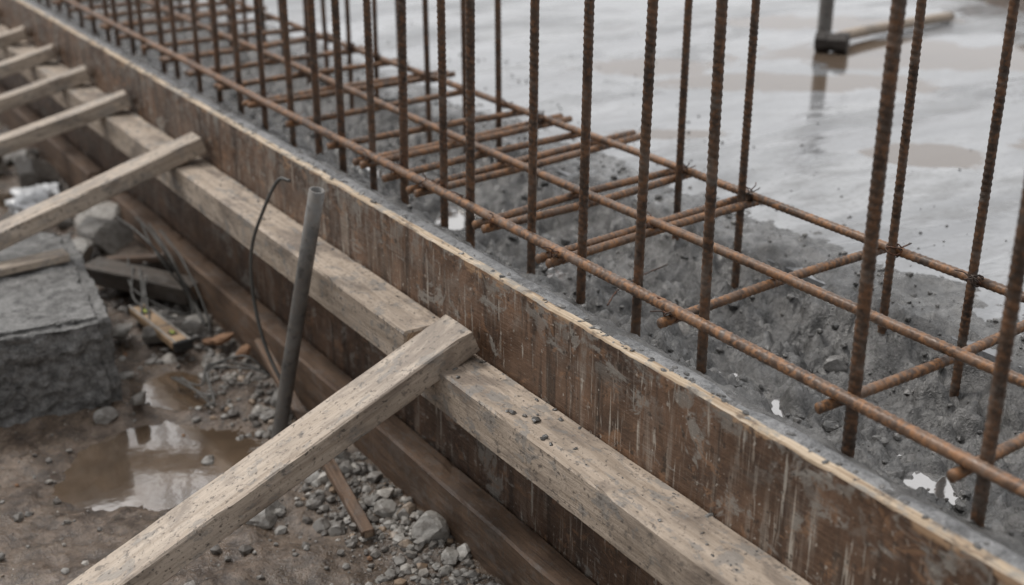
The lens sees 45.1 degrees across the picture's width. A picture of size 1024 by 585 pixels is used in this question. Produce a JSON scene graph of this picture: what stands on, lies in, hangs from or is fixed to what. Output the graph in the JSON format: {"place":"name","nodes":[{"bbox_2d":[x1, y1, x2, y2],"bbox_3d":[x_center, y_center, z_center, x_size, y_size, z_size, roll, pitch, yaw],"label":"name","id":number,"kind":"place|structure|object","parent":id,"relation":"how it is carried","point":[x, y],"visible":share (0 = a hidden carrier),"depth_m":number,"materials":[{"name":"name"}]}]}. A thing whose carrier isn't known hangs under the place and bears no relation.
{"place":"outdoors","nodes":[
{"label":"outdoors","id":0,"kind":"place"},
{"bbox_2d":[107,252,169,263],"bbox_3d":[-1.096,-0.098,3.603,0.238,0.021,0.035,-2,19,28],"label":"timber offcut","id":1,"kind":"object","parent":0,"point":[142,258],"visible":0.62,"depth_m":3.58,"materials":[{"name":"brown wood"}]},
{"bbox_2d":[0,120,503,584],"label":"ground","id":2,"kind":"structure","parent":0,"point":[42,530],"depth_m":2.51,"materials":[{"name":"soil"}]},
{"bbox_2d":[0,193,13,215],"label":"puddle water","id":3,"kind":"structure","parent":2,"relation":"on","point":[3,206],"depth_m":4.44,"materials":[{"name":"liquid"}]},
{"bbox_2d":[5,182,59,214],"bbox_3d":[-1.639,-0.314,4.224,0.183,0.115,0.316,-14,26,-30],"label":"crumpled plastic bag","id":4,"kind":"object","parent":2,"relation":"on","point":[24,198],"visible":0.43,"depth_m":4.16,"materials":[{"name":"white plastic"}]},
{"bbox_2d":[0,232,122,427],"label":"concrete block","id":5,"kind":"object","parent":2,"relation":"on","point":[57,350],"depth_m":2.87,"materials":[{"name":"grey concrete"}]},
{"bbox_2d":[0,248,69,276],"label":"timber offcut","id":6,"kind":"object","parent":5,"relation":"on","point":[34,261],"visible":1,"depth_m":3.12,"materials":[{"name":"brown wood"}]},
{"bbox_2d":[85,257,198,305],"bbox_3d":[-1.049,-0.034,3.502,0.359,0.051,0.086,11,25,18],"label":"timber offcut","id":7,"kind":"object","parent":2,"relation":"on","point":[116,274],"visible":0.83,"depth_m":3.48,"materials":[{"name":"brown wood"}]},
{"bbox_2d":[53,371,260,511],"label":"puddle water","id":8,"kind":"structure","parent":2,"relation":"on","point":[157,468],"depth_m":2.74,"materials":[{"name":"brown liquid"}]},
{"bbox_2d":[127,302,193,352],"bbox_3d":[-0.935,0.088,3.271,0.052,0.032,0.314,-17,28,-35],"label":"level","id":9,"kind":"object","parent":2,"relation":"on","point":[174,338],"visible":0.91,"depth_m":3.23,"materials":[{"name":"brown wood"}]},
{"bbox_2d":[115,216,210,338],"bbox_3d":[-1.004,-0.071,3.435,0.167,0.207,0.640,-14,26,-30],"label":"loose cable","id":10,"kind":"object","parent":2,"relation":"on","point":[180,281],"visible":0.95,"depth_m":3.38,"materials":[{"name":"black rubber"}]},
{"bbox_2d":[15,332,379,561],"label":"brick fragments","id":11,"kind":"object","parent":2,"relation":"on","point":[219,339],"visible":0.59,"depth_m":3.19,"materials":[{"name":"orange brick"}]},
{"bbox_2d":[171,355,271,404],"bbox_3d":[-0.723,0.202,2.971,0.281,0.088,0.132,7,24,17],"label":"loose cable","id":12,"kind":"object","parent":2,"relation":"on","point":[206,375],"visible":0.97,"depth_m":3.00,"materials":[{"name":"black rubber"}]},
{"bbox_2d":[0,148,449,542],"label":"rubble stones","id":13,"kind":"object","parent":2,"relation":"on","point":[102,227],"visible":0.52,"depth_m":3.69,"materials":[{"name":"grey stone"}]},
{"bbox_2d":[0,215,12,221],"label":"timber offcut","id":14,"kind":"object","parent":13,"relation":"on","point":[2,218],"visible":0.06,"depth_m":3.98,"materials":[{"name":"brown wood"}]},
{"bbox_2d":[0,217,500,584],"bbox_3d":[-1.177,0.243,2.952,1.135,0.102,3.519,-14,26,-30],"label":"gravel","id":15,"kind":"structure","parent":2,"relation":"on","point":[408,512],"depth_m":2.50,"materials":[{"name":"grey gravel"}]},
{"bbox_2d":[249,177,290,380],"bbox_3d":[-0.502,0.025,2.767,0.071,0.569,0.214,-21,30,-40],"label":"bent wire rod","id":16,"kind":"object","parent":15,"relation":"on","point":[269,195],"visible":0.77,"depth_m":2.79,"materials":[{"name":"black metal"}]},
{"bbox_2d":[271,186,324,438],"bbox_3d":[-0.463,0.078,2.637,0.186,0.650,0.033,10,24,22],"label":"steel pipe","id":17,"kind":"object","parent":2,"relation":"on","point":[310,232],"visible":0.93,"depth_m":2.60,"materials":[{"name":"grey metal"}]},
{"bbox_2d":[254,338,374,537],"bbox_3d":[-0.446,0.295,2.697,0.027,0.021,0.777,-10,32,-24],"label":"timber batten","id":18,"kind":"object","parent":2,"relation":"on","point":[348,498],"visible":0.64,"depth_m":2.52,"materials":[{"name":"brown wood"}]},
{"bbox_2d":[0,0,1023,584],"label":"timber formwork","id":19,"kind":"object","parent":2,"relation":"on","point":[536,440],"visible":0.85,"depth_m":2.20,"materials":[{"name":"brown wood"}]},
{"bbox_2d":[0,26,28,48],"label":"timber brace","id":20,"kind":"object","parent":19,"relation":"attached to","point":[14,36],"visible":1,"depth_m":4.81,"materials":[{"name":"brown wood"}]},
{"bbox_2d":[0,44,57,78],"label":"timber brace","id":21,"kind":"object","parent":19,"relation":"attached to","point":[28,60],"visible":1,"depth_m":4.46,"materials":[{"name":"brown wood"}]},
{"bbox_2d":[0,65,90,112],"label":"timber brace","id":22,"kind":"object","parent":19,"relation":"attached to","point":[40,89],"visible":1,"depth_m":4.12,"materials":[{"name":"brown wood"}]},
{"bbox_2d":[0,90,130,156],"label":"timber brace","id":23,"kind":"object","parent":19,"relation":"attached to","point":[59,123],"visible":1,"depth_m":3.76,"materials":[{"name":"brown wood"}]},
{"bbox_2d":[0,132,206,250],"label":"timber brace","id":24,"kind":"object","parent":19,"relation":"attached to","point":[71,202],"visible":1,"depth_m":3.20,"materials":[{"name":"brown wood"}]},
{"bbox_2d":[67,315,479,584],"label":"timber brace","id":25,"kind":"object","parent":19,"relation":"attached to","point":[170,544],"visible":1,"depth_m":2.11,"materials":[{"name":"beige wood"}]},
{"bbox_2d":[22,0,1023,571],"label":"concrete rim","id":26,"kind":"object","parent":19,"relation":"on","point":[958,528],"visible":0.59,"depth_m":1.95,"materials":[{"name":"grey concrete"}]},
{"bbox_2d":[199,0,1023,367],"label":"concrete slab","id":27,"kind":"structure","parent":2,"relation":"on","point":[833,96],"depth_m":3.93,"materials":[{"name":"grey concrete"}]},
{"bbox_2d":[30,0,1023,556],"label":"wet concrete pour","id":28,"kind":"object","parent":27,"relation":"on","point":[922,406],"visible":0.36,"depth_m":2.45,"materials":[{"name":"grey concrete"}]},
{"bbox_2d":[68,17,1023,539],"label":"concrete clods","id":29,"kind":"object","parent":28,"relation":"on","point":[834,363],"visible":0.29,"depth_m":2.35,"materials":[{"name":"grey concrete"}]},
{"bbox_2d":[207,67,962,504],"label":"slurry water","id":30,"kind":"structure","parent":28,"relation":"on","point":[939,487],"depth_m":2.16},
{"bbox_2d":[37,0,1023,526],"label":"rebar cage","id":31,"kind":"object","parent":27,"relation":"on","point":[959,356],"visible":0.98,"depth_m":2.33,"materials":[{"name":"metal"}]},
{"bbox_2d":[331,21,1006,289],"bbox_3d":[0.599,-0.490,3.576,1.097,0.021,3.997,-14,26,-30],"label":"slab grit","id":32,"kind":"object","parent":27,"relation":"on","point":[690,187],"visible":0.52,"depth_m":3.40,"materials":[{"name":"concrete"}]},
{"bbox_2d":[817,0,834,32],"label":"steel stake","id":33,"kind":"object","parent":27,"relation":"on","point":[825,15],"visible":0.54,"depth_m":4.56,"materials":[{"name":"grey metal"}]},
{"bbox_2d":[814,11,954,53],"bbox_3d":[1.466,-1.039,4.828,0.132,0.074,0.952,20,29,39],"label":"sledgehammer","id":34,"kind":"object","parent":27,"relation":"on","point":[838,42],"visible":0.88,"depth_m":4.70,"materials":[{"name":"metal"}]},
{"bbox_2d":[979,0,1023,12],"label":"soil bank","id":35,"kind":"structure","parent":27,"relation":"on","point":[1002,3],"depth_m":5.51,"materials":[{"name":"brown soil"}]}
]}

